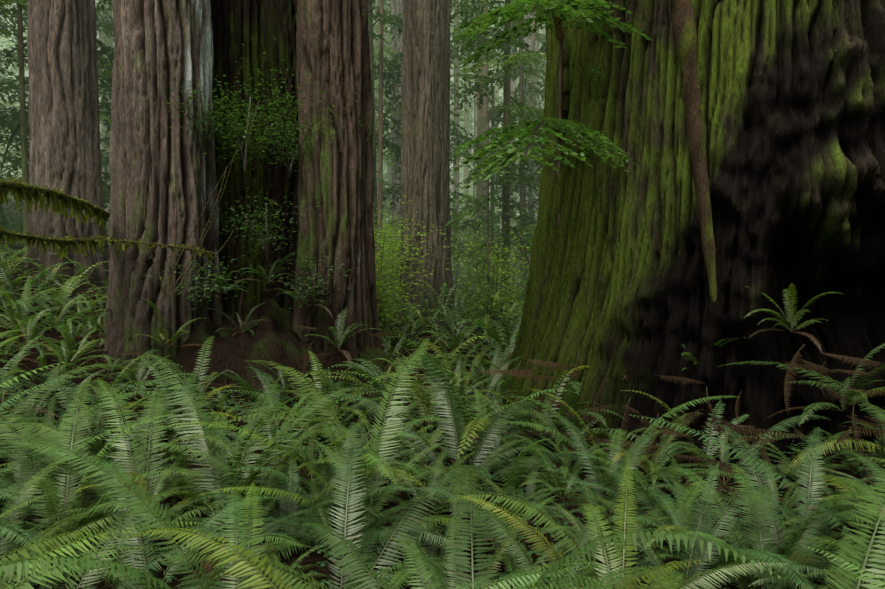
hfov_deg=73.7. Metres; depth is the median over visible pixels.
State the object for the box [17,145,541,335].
understory shrubs
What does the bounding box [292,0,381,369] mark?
redwood
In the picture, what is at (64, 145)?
redwood
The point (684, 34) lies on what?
leaning dead limb
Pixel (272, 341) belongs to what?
giant root mound
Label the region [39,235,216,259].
moss strands
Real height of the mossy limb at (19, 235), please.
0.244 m
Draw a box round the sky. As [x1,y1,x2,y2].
[0,0,540,256]
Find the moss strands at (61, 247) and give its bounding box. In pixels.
[0,227,111,258]
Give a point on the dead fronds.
(734, 427)
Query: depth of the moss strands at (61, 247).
7.00 m
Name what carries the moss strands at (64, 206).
attached to the mossy limb at (22, 184)
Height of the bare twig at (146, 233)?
2.101 m
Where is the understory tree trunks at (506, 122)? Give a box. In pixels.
[0,0,542,306]
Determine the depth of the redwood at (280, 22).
10.15 m
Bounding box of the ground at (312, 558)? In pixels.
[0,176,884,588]
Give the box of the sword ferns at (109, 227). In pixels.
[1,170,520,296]
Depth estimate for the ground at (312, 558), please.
5.73 m
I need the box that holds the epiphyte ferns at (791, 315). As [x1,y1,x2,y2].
[134,251,884,425]
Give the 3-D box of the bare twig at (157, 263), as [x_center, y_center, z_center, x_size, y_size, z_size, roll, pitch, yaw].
[-3.943,-0.496,8.000,0.270,1.060,0.019,-2,3,-43]
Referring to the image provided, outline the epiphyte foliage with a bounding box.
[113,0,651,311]
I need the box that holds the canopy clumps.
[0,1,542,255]
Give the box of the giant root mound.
[144,297,401,397]
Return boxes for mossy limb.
[0,180,108,218]
[0,230,109,243]
[59,238,216,254]
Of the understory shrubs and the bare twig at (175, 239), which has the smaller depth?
the bare twig at (175, 239)
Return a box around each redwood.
[25,0,109,285]
[102,0,223,375]
[210,0,266,312]
[261,0,298,312]
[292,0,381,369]
[388,0,402,297]
[394,0,455,316]
[502,0,884,476]
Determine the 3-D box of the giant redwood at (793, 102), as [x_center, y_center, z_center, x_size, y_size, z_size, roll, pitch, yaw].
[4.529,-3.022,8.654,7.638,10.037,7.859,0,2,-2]
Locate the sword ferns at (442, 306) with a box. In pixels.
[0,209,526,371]
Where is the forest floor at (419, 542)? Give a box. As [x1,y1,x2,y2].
[0,344,884,588]
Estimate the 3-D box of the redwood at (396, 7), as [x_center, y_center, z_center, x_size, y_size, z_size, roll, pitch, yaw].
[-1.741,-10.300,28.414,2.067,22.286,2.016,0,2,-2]
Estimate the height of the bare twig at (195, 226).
2.291 m
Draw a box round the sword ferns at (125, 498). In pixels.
[0,347,884,588]
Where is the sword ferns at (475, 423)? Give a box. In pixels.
[0,250,829,495]
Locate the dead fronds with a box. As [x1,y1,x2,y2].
[26,273,884,521]
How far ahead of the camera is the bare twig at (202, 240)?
8.09 m
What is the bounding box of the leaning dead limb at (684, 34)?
[672,0,716,301]
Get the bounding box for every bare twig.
[140,218,162,293]
[144,151,169,296]
[161,135,246,296]
[166,231,232,296]
[167,167,226,296]
[170,163,176,296]
[172,156,233,296]
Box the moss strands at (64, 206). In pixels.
[0,177,110,229]
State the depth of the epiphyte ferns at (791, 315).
5.80 m
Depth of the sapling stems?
7.91 m
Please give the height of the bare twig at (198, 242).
1.882 m
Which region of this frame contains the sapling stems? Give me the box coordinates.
[486,0,562,323]
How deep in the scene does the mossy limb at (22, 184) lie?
6.44 m
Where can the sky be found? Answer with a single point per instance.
(451, 188)
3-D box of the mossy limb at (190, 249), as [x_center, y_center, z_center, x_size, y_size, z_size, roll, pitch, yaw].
[-4.143,-0.643,8.011,2.211,0.190,0.188,-2,3,-41]

